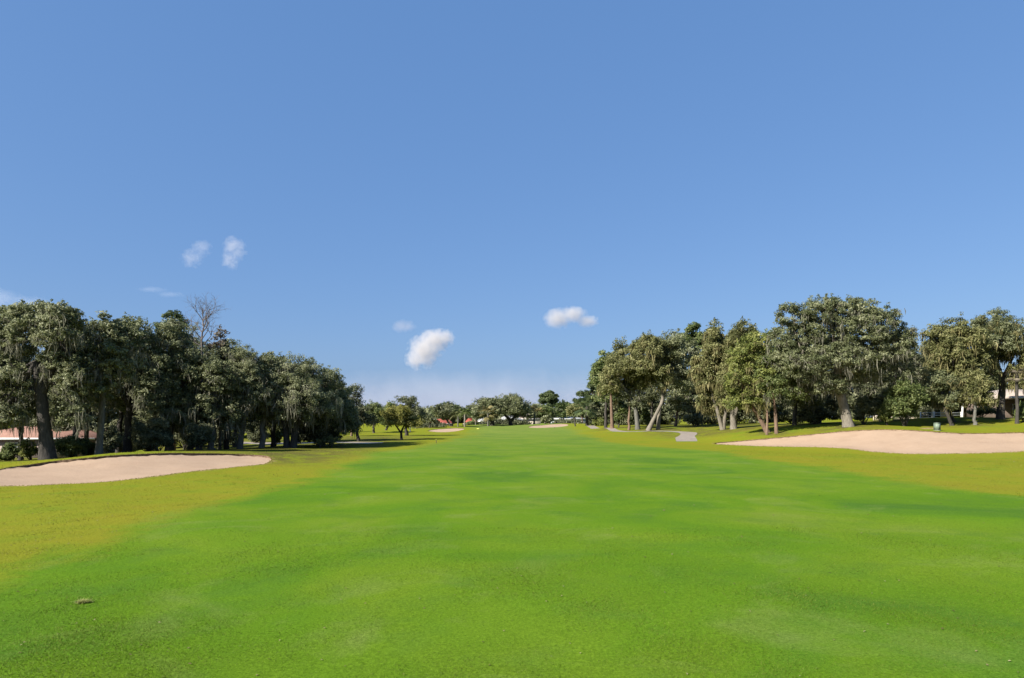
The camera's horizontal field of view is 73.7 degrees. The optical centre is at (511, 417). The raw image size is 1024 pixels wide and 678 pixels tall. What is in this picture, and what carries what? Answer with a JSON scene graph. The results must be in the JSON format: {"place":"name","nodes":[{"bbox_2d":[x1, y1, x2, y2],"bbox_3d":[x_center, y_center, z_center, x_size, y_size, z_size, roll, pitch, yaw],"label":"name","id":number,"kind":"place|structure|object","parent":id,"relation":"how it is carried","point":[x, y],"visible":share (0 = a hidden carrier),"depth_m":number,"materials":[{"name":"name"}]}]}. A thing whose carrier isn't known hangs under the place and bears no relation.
{"place":"outdoors","nodes":[
{"label":"outdoors","id":0,"kind":"place"},
{"bbox_2d":[243,441,381,443],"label":"cart path","id":1,"kind":"structure","parent":0,"point":[308,442],"depth_m":85.14,"materials":[{"name":"concrete"}]},
{"bbox_2d":[0,417,1023,677],"bbox_3d":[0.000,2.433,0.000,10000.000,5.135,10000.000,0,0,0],"label":"ground","id":2,"kind":"structure","parent":0,"point":[552,483],"depth_m":14.90,"materials":[{"name":"plant"}]},
{"bbox_2d":[0,442,20,460],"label":"garden shrub","id":3,"kind":"object","parent":2,"relation":"on","point":[10,451],"visible":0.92,"depth_m":59.95,"materials":[{"name":"green plant"}]},
{"bbox_2d":[0,324,51,420],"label":"oak tree","id":4,"kind":"object","parent":2,"relation":"on","point":[29,409],"visible":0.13,"depth_m":54.88,"materials":[{"name":"green plant"}]},
{"bbox_2d":[17,437,37,459],"bbox_3d":[-42.255,2.773,59.789,1.941,2.119,1.147,0,0,-25],"label":"shrub","id":5,"kind":"object","parent":2,"relation":"on","point":[28,451],"visible":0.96,"depth_m":59.64,"materials":[{"name":"green plant"}]},
{"bbox_2d":[0,349,68,459],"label":"oak tree","id":6,"kind":"object","parent":2,"relation":"on","point":[34,422],"visible":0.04,"depth_m":69.00,"materials":[{"name":"green plant"}]},
{"bbox_2d":[0,299,101,459],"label":"oak tree","id":7,"kind":"object","parent":2,"relation":"on","point":[40,321],"visible":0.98,"depth_m":49.81,"materials":[{"name":"green plant"}]},
{"bbox_2d":[0,426,113,457],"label":"ranch house","id":8,"kind":"structure","parent":2,"relation":"on","point":[5,437],"depth_m":80.13,"materials":[{"name":"grey paint"}]},
{"bbox_2d":[39,312,99,456],"bbox_3d":[-39.788,-3.034,62.075,5.577,13.712,5.178,0,0,20],"label":"oak tree","id":9,"kind":"object","parent":2,"relation":"on","point":[52,394],"visible":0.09,"depth_m":61.29,"materials":[{"name":"green plant"}]},
{"bbox_2d":[54,434,93,457],"bbox_3d":[-36.789,2.383,56.859,3.225,2.156,2.651,0,0,0],"label":"garden shrub","id":10,"kind":"object","parent":2,"relation":"on","point":[69,446],"visible":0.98,"depth_m":56.42,"materials":[{"name":"green plant"}]},
{"bbox_2d":[52,416,107,432],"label":"understory shrub","id":11,"kind":"object","parent":2,"relation":"on","point":[93,426],"visible":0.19,"depth_m":83.13,"materials":[{"name":"green plant"}]},
{"bbox_2d":[44,333,118,455],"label":"oak tree","id":12,"kind":"object","parent":2,"relation":"on","point":[86,434],"depth_m":71.95,"materials":[{"name":"green plant"}]},
{"bbox_2d":[63,310,150,454],"bbox_3d":[-31.484,-2.566,52.953,6.154,11.441,5.691,0,0,0],"label":"oak tree","id":13,"kind":"object","parent":2,"relation":"on","point":[115,341],"visible":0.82,"depth_m":52.41,"materials":[{"name":"green plant"}]},
{"bbox_2d":[103,425,124,452],"bbox_3d":[-32.904,1.893,55.853,1.992,2.513,2.001,0,0,27],"label":"understory shrub","id":14,"kind":"object","parent":2,"relation":"on","point":[112,439],"visible":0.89,"depth_m":55.57,"materials":[{"name":"green plant"}]},
{"bbox_2d":[104,418,135,451],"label":"understory shrub","id":15,"kind":"object","parent":2,"relation":"on","point":[114,423],"visible":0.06,"depth_m":67.42,"materials":[{"name":"green plant"}]},
{"bbox_2d":[91,312,151,452],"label":"oak tree","id":16,"kind":"object","parent":2,"relation":"on","point":[120,419],"visible":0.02,"depth_m":65.80,"materials":[{"name":"green plant"}]},
{"bbox_2d":[0,454,270,485],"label":"sand bunker","id":17,"kind":"object","parent":2,"relation":"on","point":[104,469],"visible":0.84,"depth_m":40.16},
{"bbox_2d":[95,314,184,452],"bbox_3d":[-33.193,-2.817,59.826,7.042,12.310,7.366,0,0,36],"label":"oak tree","id":18,"kind":"object","parent":2,"relation":"on","point":[146,402],"visible":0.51,"depth_m":59.40,"materials":[{"name":"green plant"}]},
{"bbox_2d":[131,440,160,451],"bbox_3d":[-33.645,1.926,63.230,3.566,2.777,2.479,0,0,-18],"label":"understory shrub","id":19,"kind":"object","parent":2,"relation":"on","point":[135,445],"visible":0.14,"depth_m":62.51,"materials":[{"name":"green plant"}]},
{"bbox_2d":[127,414,177,450],"bbox_3d":[-30.202,1.385,58.039,3.917,3.286,3.422,0,0,0],"label":"understory shrub","id":20,"kind":"object","parent":2,"relation":"on","point":[154,434],"visible":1,"depth_m":57.22,"materials":[{"name":"green plant"}]},
{"bbox_2d":[133,317,210,450],"bbox_3d":[-30.739,-2.900,61.917,6.770,12.246,7.060,0,0,-18],"label":"oak tree","id":21,"kind":"object","parent":2,"relation":"on","point":[182,358],"visible":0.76,"depth_m":61.00,"materials":[{"name":"green plant"}]},
{"bbox_2d":[0,350,348,436],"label":"background wood","id":22,"kind":"object","parent":2,"relation":"on","point":[112,417],"visible":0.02,"depth_m":100.36,"materials":[{"name":"green plant"}]},
{"bbox_2d":[152,309,199,449],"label":"pine tree","id":23,"kind":"object","parent":2,"relation":"on","point":[175,314],"visible":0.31,"depth_m":73.45,"materials":[{"name":"green plant"}]},
{"bbox_2d":[173,428,215,449],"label":"understory shrub","id":24,"kind":"object","parent":2,"relation":"on","point":[183,441],"visible":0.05,"depth_m":71.88,"materials":[{"name":"green plant"}]},
{"bbox_2d":[167,323,222,449],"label":"oak tree","id":25,"kind":"object","parent":2,"relation":"on","point":[207,351],"visible":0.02,"depth_m":67.94,"materials":[{"name":"green plant"}]},
{"bbox_2d":[183,420,215,449],"bbox_3d":[-27.134,1.609,59.215,2.632,2.698,2.641,0,0,-17],"label":"understory shrub","id":26,"kind":"object","parent":2,"relation":"on","point":[200,437],"visible":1,"depth_m":58.85,"materials":[{"name":"green plant"}]},
{"bbox_2d":[177,296,226,449],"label":"bare tree","id":27,"kind":"object","parent":2,"relation":"on","point":[205,319],"visible":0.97,"depth_m":65.91,"materials":[{"name":"grey plant"}]},
{"bbox_2d":[171,354,245,449],"bbox_3d":[-27.957,-1.234,62.884,6.803,9.068,6.817,0,0,0],"label":"oak tree","id":28,"kind":"object","parent":2,"relation":"on","point":[216,371],"visible":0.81,"depth_m":61.66,"materials":[{"name":"green plant"}]},
{"bbox_2d":[208,324,233,449],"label":"thin tree","id":29,"kind":"object","parent":2,"relation":"on","point":[220,341],"visible":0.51,"depth_m":69.89,"materials":[{"name":"green plant"}]},
{"bbox_2d":[214,425,236,448],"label":"understory shrub","id":30,"kind":"object","parent":2,"relation":"on","point":[231,441],"visible":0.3,"depth_m":76.05,"materials":[{"name":"green plant"}]},
{"bbox_2d":[213,338,258,448],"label":"oak tree","id":31,"kind":"object","parent":2,"relation":"on","point":[225,350],"visible":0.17,"depth_m":69.73,"materials":[{"name":"green plant"}]},
{"bbox_2d":[212,345,275,448],"bbox_3d":[-25.108,-1.824,64.539,6.464,10.040,5.592,0,0,0],"label":"oak tree","id":32,"kind":"object","parent":2,"relation":"on","point":[248,369],"visible":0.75,"depth_m":63.32,"materials":[{"name":"green plant"}]},
{"bbox_2d":[245,420,268,442],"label":"understory shrub","id":33,"kind":"object","parent":2,"relation":"on","point":[253,438],"visible":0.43,"depth_m":91.07,"materials":[{"name":"green plant"}]},
{"bbox_2d":[244,351,296,447],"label":"oak tree","id":34,"kind":"object","parent":2,"relation":"on","point":[276,392],"visible":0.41,"depth_m":65.32,"materials":[{"name":"green plant"}]},
{"bbox_2d":[255,351,291,446],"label":"oak tree","id":35,"kind":"object","parent":2,"relation":"on","point":[273,440],"visible":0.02,"depth_m":71.39,"materials":[{"name":"green plant"}]},
{"bbox_2d":[267,423,282,445],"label":"sunlit bush","id":36,"kind":"object","parent":2,"relation":"on","point":[278,436],"visible":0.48,"depth_m":75.59,"materials":[{"name":"green plant"}]},
{"bbox_2d":[254,350,344,447],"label":"oak tree","id":37,"kind":"object","parent":2,"relation":"on","point":[307,395],"visible":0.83,"depth_m":65.83,"materials":[{"name":"green plant"}]},
{"bbox_2d":[297,418,342,444],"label":"understory shrub","id":38,"kind":"object","parent":2,"relation":"on","point":[306,435],"visible":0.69,"depth_m":71.50,"materials":[{"name":"green plant"}]},
{"bbox_2d":[288,365,362,445],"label":"oak tree","id":39,"kind":"object","parent":2,"relation":"on","point":[348,420],"visible":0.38,"depth_m":71.29,"materials":[{"name":"green plant"}]},
{"bbox_2d":[318,435,342,446],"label":"palmetto","id":40,"kind":"object","parent":2,"relation":"on","point":[329,439],"visible":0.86,"depth_m":68.64,"materials":[{"name":"green plant"}]},
{"bbox_2d":[321,363,355,444],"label":"oak tree","id":41,"kind":"object","parent":2,"relation":"on","point":[344,388],"visible":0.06,"depth_m":75.91,"materials":[{"name":"green plant"}]},
{"bbox_2d":[334,383,377,440],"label":"oak tree","id":42,"kind":"object","parent":2,"relation":"on","point":[369,419],"visible":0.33,"depth_m":85.83,"materials":[{"name":"green plant"}]},
{"bbox_2d":[363,400,385,432],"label":"round tree","id":43,"kind":"object","parent":2,"relation":"on","point":[376,408],"visible":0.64,"depth_m":127.57,"materials":[{"name":"green plant"}]},
{"bbox_2d":[379,403,425,439],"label":"tree","id":44,"kind":"object","parent":2,"relation":"on","point":[400,414],"visible":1,"depth_m":89.67,"materials":[{"name":"green plant"}]},
{"bbox_2d":[383,395,427,435],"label":"oak tree","id":45,"kind":"object","parent":2,"relation":"on","point":[413,405],"visible":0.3,"depth_m":111.29,"materials":[{"name":"green plant"}]},
{"bbox_2d":[412,422,446,427],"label":"hedge","id":46,"kind":"object","parent":2,"relation":"on","point":[425,425],"visible":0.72,"depth_m":146.35,"materials":[{"name":"green plant"}]},
{"bbox_2d":[422,412,439,427],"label":"young tree","id":47,"kind":"object","parent":2,"relation":"on","point":[431,418],"visible":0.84,"depth_m":141.28,"materials":[{"name":"green plant"}]},
{"bbox_2d":[431,401,463,425],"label":"oak tree","id":48,"kind":"object","parent":2,"relation":"on","point":[445,411],"visible":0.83,"depth_m":180.56,"materials":[{"name":"green plant"}]},
{"bbox_2d":[456,408,474,426],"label":"palm tree","id":49,"kind":"object","parent":2,"relation":"on","point":[465,411],"visible":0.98,"depth_m":173.78,"materials":[{"name":"green plant"}]},
{"bbox_2d":[355,403,609,423],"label":"background wood","id":50,"kind":"object","parent":2,"relation":"on","point":[429,409],"visible":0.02,"depth_m":315.89,"materials":[{"name":"green plant"}]},
{"bbox_2d":[469,396,505,425],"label":"oak tree","id":51,"kind":"object","parent":2,"relation":"on","point":[482,403],"visible":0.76,"depth_m":198.77,"materials":[{"name":"green plant"}]},
{"bbox_2d":[479,405,497,425],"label":"palm tree","id":52,"kind":"object","parent":2,"relation":"on","point":[486,409],"visible":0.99,"depth_m":191.81,"materials":[{"name":"plant"}]},
{"bbox_2d":[477,417,532,424],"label":"shrub","id":53,"kind":"object","parent":2,"relation":"on","point":[514,422],"visible":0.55,"depth_m":212.81,"materials":[{"name":"green plant"}]},
{"bbox_2d":[0,427,1022,486],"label":"fringe grass","id":54,"kind":"structure","parent":2,"relation":"on","point":[272,460],"depth_m":50.42,"materials":[{"name":"green plant"}]},
{"bbox_2d":[0,449,1023,598],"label":"rough grass","id":55,"kind":"structure","parent":2,"relation":"on","point":[304,484],"depth_m":27.09,"materials":[{"name":"green plant"}]},
{"bbox_2d":[493,393,532,424],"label":"oak tree","id":56,"kind":"object","parent":2,"relation":"on","point":[515,405],"visible":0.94,"depth_m":199.32,"materials":[{"name":"green plant"}]},
{"bbox_2d":[526,405,545,423],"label":"young tree","id":57,"kind":"object","parent":2,"relation":"on","point":[534,407],"visible":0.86,"depth_m":205.10,"materials":[{"name":"green plant"}]},
{"bbox_2d":[536,404,558,423],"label":"round tree","id":58,"kind":"object","parent":2,"relation":"on","point":[549,410],"visible":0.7,"depth_m":213.26,"materials":[{"name":"green plant"}]},
{"bbox_2d":[537,390,558,407],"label":"pine tree","id":59,"kind":"object","parent":2,"relation":"on","point":[549,398],"visible":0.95,"depth_m":238.22,"materials":[{"name":"green plant"}]},
{"bbox_2d":[530,424,567,427],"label":"sand bunker","id":60,"kind":"object","parent":2,"relation":"on","point":[552,425],"visible":0.94,"depth_m":192.75},
{"bbox_2d":[553,399,572,417],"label":"round tree","id":61,"kind":"object","parent":2,"relation":"on","point":[560,406],"visible":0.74,"depth_m":224.03,"materials":[{"name":"green plant"}]},
{"bbox_2d":[552,417,584,423],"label":"shrub","id":62,"kind":"object","parent":2,"relation":"on","point":[561,420],"visible":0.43,"depth_m":210.76,"materials":[{"name":"green plant"}]},
{"bbox_2d":[565,403,583,425],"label":"young tree","id":63,"kind":"object","parent":2,"relation":"on","point":[570,409],"visible":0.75,"depth_m":175.32,"materials":[{"name":"green plant"}]},
{"bbox_2d":[572,394,602,425],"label":"round tree","id":64,"kind":"object","parent":2,"relation":"on","point":[590,412],"visible":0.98,"depth_m":159.03,"materials":[{"name":"green plant"}]},
{"bbox_2d":[578,380,597,407],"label":"pine tree","id":65,"kind":"object","parent":2,"relation":"on","point":[591,391],"visible":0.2,"depth_m":189.88,"materials":[{"name":"green plant"}]},
{"bbox_2d":[586,349,621,427],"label":"oak tree","id":66,"kind":"object","parent":2,"relation":"on","point":[597,366],"visible":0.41,"depth_m":139.00,"materials":[{"name":"green plant"}]},
{"bbox_2d":[600,382,619,428],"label":"oak tree","id":67,"kind":"object","parent":2,"relation":"on","point":[611,415],"visible":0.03,"depth_m":127.77,"materials":[{"name":"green plant"}]},
{"bbox_2d":[614,401,628,426],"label":"young tree","id":68,"kind":"object","parent":2,"relation":"on","point":[622,409],"visible":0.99,"depth_m":139.53,"materials":[{"name":"green plant"}]},
{"bbox_2d":[595,336,651,429],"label":"oak tree","id":69,"kind":"object","parent":2,"relation":"on","point":[615,368],"visible":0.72,"depth_m":116.98,"materials":[{"name":"green plant"}]},
{"bbox_2d":[613,374,647,429],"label":"oak tree","id":70,"kind":"object","parent":2,"relation":"on","point":[623,395],"visible":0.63,"depth_m":117.98,"materials":[{"name":"green plant"}]},
{"bbox_2d":[639,408,650,426],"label":"sunlit bush","id":71,"kind":"object","parent":2,"relation":"on","point":[645,416],"visible":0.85,"depth_m":134.49,"materials":[{"name":"green plant"}]},
{"bbox_2d":[631,381,666,418],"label":"oak tree","id":72,"kind":"object","parent":2,"relation":"on","point":[648,394],"visible":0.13,"depth_m":130.62,"materials":[{"name":"green plant"}]},
{"bbox_2d":[623,329,676,430],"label":"oak tree","id":73,"kind":"object","parent":2,"relation":"on","point":[649,345],"visible":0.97,"depth_m":113.00,"materials":[{"name":"green plant"}]},
{"bbox_2d":[646,328,694,429],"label":"oak tree","id":74,"kind":"object","parent":2,"relation":"on","point":[679,354],"visible":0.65,"depth_m":114.16,"materials":[{"name":"green plant"}]},
{"bbox_2d":[665,333,706,425],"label":"oak tree","id":75,"kind":"object","parent":2,"relation":"on","point":[677,398],"visible":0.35,"depth_m":126.66,"materials":[{"name":"green plant"}]},
{"bbox_2d":[681,321,704,425],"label":"pine tree","id":76,"kind":"object","parent":2,"relation":"on","point":[692,334],"visible":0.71,"depth_m":133.91,"materials":[{"name":"green plant"}]},
{"bbox_2d":[682,409,705,425],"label":"understory shrub","id":77,"kind":"object","parent":2,"relation":"on","point":[695,418],"visible":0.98,"depth_m":121.28,"materials":[{"name":"green plant"}]},
{"bbox_2d":[688,317,737,429],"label":"oak tree","id":78,"kind":"object","parent":2,"relation":"on","point":[706,366],"visible":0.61,"depth_m":101.11,"materials":[{"name":"green plant"}]},
{"bbox_2d":[711,316,771,428],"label":"oak tree","id":79,"kind":"object","parent":2,"relation":"on","point":[739,331],"visible":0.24,"depth_m":96.22,"materials":[{"name":"green plant"}]},
{"bbox_2d":[720,328,779,432],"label":"leaning tree","id":80,"kind":"object","parent":2,"relation":"on","point":[755,343],"visible":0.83,"depth_m":81.98,"materials":[{"name":"green plant"}]},
{"bbox_2d":[744,339,810,434],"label":"oak tree","id":81,"kind":"object","parent":2,"relation":"on","point":[779,381],"visible":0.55,"depth_m":80.35,"materials":[{"name":"green plant"}]},
{"bbox_2d":[771,409,803,423],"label":"understory shrub","id":82,"kind":"object","parent":2,"relation":"on","point":[785,416],"visible":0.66,"depth_m":96.97,"materials":[{"name":"green plant"}]},
{"bbox_2d":[768,334,826,424],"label":"oak tree","id":83,"kind":"object","parent":2,"relation":"on","point":[818,399],"visible":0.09,"depth_m":88.38,"materials":[{"name":"green plant"}]},
{"bbox_2d":[584,369,1021,424],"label":"background wood","id":84,"kind":"object","parent":2,"relation":"on","point":[667,415],"visible":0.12,"depth_m":154.72,"materials":[{"name":"green plant"}]},
{"bbox_2d":[783,365,852,422],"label":"oak tree","id":85,"kind":"object","parent":2,"relation":"on","point":[833,403],"visible":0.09,"depth_m":93.14,"materials":[{"name":"green plant"}]},
{"bbox_2d":[797,403,839,423],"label":"understory shrub","id":86,"kind":"object","parent":2,"relation":"on","point":[818,416],"visible":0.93,"depth_m":89.36,"materials":[{"name":"green plant"}]},
{"bbox_2d":[765,293,920,426],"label":"oak tree","id":87,"kind":"object","parent":2,"relation":"on","point":[839,347],"visible":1,"depth_m":77.70,"materials":[{"name":"green plant"}]},
{"bbox_2d":[852,394,878,423],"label":"understory shrub","id":88,"kind":"object","parent":2,"relation":"on","point":[864,405],"visible":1,"depth_m":81.20,"materials":[{"name":"green plant"}]},
{"bbox_2d":[717,430,1023,453],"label":"sand bunker","id":89,"kind":"object","parent":2,"relation":"on","point":[903,442],"visible":0.93,"depth_m":67.98},
{"bbox_2d":[873,402,892,424],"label":"shrub","id":90,"kind":"object","parent":2,"relation":"on","point":[883,416],"visible":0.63,"depth_m":79.87,"materials":[{"name":"green plant"}]},
{"bbox_2d":[852,340,927,420],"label":"oak tree","id":91,"kind":"object","parent":2,"relation":"on","point":[873,394],"visible":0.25,"depth_m":89.71,"materials":[{"name":"green plant"}]},
{"bbox_2d":[880,377,930,425],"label":"shrub","id":92,"kind":"object","parent":2,"relation":"on","point":[903,399],"visible":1,"depth_m":78.20,"materials":[{"name":"green plant"}]},
{"bbox_2d":[892,400,963,418],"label":"garden house","id":93,"kind":"structure","parent":2,"relation":"on","point":[954,412],"depth_m":105.98,"materials":[{"name":"beige paint"}]},
{"bbox_2d":[915,344,951,417],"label":"oak tree","id":94,"kind":"object","parent":2,"relation":"on","point":[925,410],"visible":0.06,"depth_m":102.99,"materials":[{"name":"green plant"}]},
{"bbox_2d":[922,370,962,425],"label":"oak tree","id":95,"kind":"object","parent":2,"relation":"on","point":[937,383],"visible":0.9,"depth_m":79.32,"materials":[{"name":"green plant"}]},
{"bbox_2d":[919,312,995,421],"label":"oak tree","id":96,"kind":"object","parent":2,"relation":"on","point":[947,350],"visible":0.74,"depth_m":82.74,"materials":[{"name":"green plant"}]},
{"bbox_2d":[951,369,1002,424],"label":"oak tree","id":97,"kind":"object","parent":2,"relation":"on","point":[974,393],"visible":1,"depth_m":79.56,"materials":[{"name":"green plant"}]},
{"bbox_2d":[966,405,995,416],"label":"garden shrub","id":98,"kind":"object","parent":2,"relation":"on","point":[981,413],"visible":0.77,"depth_m":91.33,"materials":[{"name":"green plant"}]},
{"bbox_2d":[960,389,1023,417],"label":"porch house","id":99,"kind":"structure","parent":2,"relation":"on","point":[1010,408],"depth_m":98.00,"materials":[{"name":"white paint"}]},
{"bbox_2d":[966,306,1023,418],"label":"oak tree","id":100,"kind":"object","parent":2,"relation":"on","point":[1005,334],"visible":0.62,"depth_m":84.74,"materials":[{"name":"green plant"}]},
{"bbox_2d":[1002,335,1023,394],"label":"oak tree","id":101,"kind":"object","parent":2,"relation":"on","point":[1020,364],"visible":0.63,"depth_m":84.22,"materials":[{"name":"green plant"}]},
{"bbox_2d":[1006,368,1023,423],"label":"palm tree","id":102,"kind":"object","parent":2,"relation":"on","point":[1017,379],"visible":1,"depth_m":78.89,"materials":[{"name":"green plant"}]},
{"bbox_2d":[1013,400,1023,421],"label":"garden shrub","id":103,"kind":"object","parent":2,"relation":"on","point":[1021,410],"visible":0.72,"depth_m":79.92,"materials":[{"name":"green plant"}]},
{"bbox_2d":[0,0,1023,434],"label":"sky","id":104,"kind":"structure","parent":0,"point":[434,202],"materials":[{"name":"blue"}]},
{"bbox_2d":[588,425,696,440],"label":"cart path","id":105,"kind":"structure","parent":0,"point":[686,436],"depth_m":98.02,"materials":[{"name":"concrete"}]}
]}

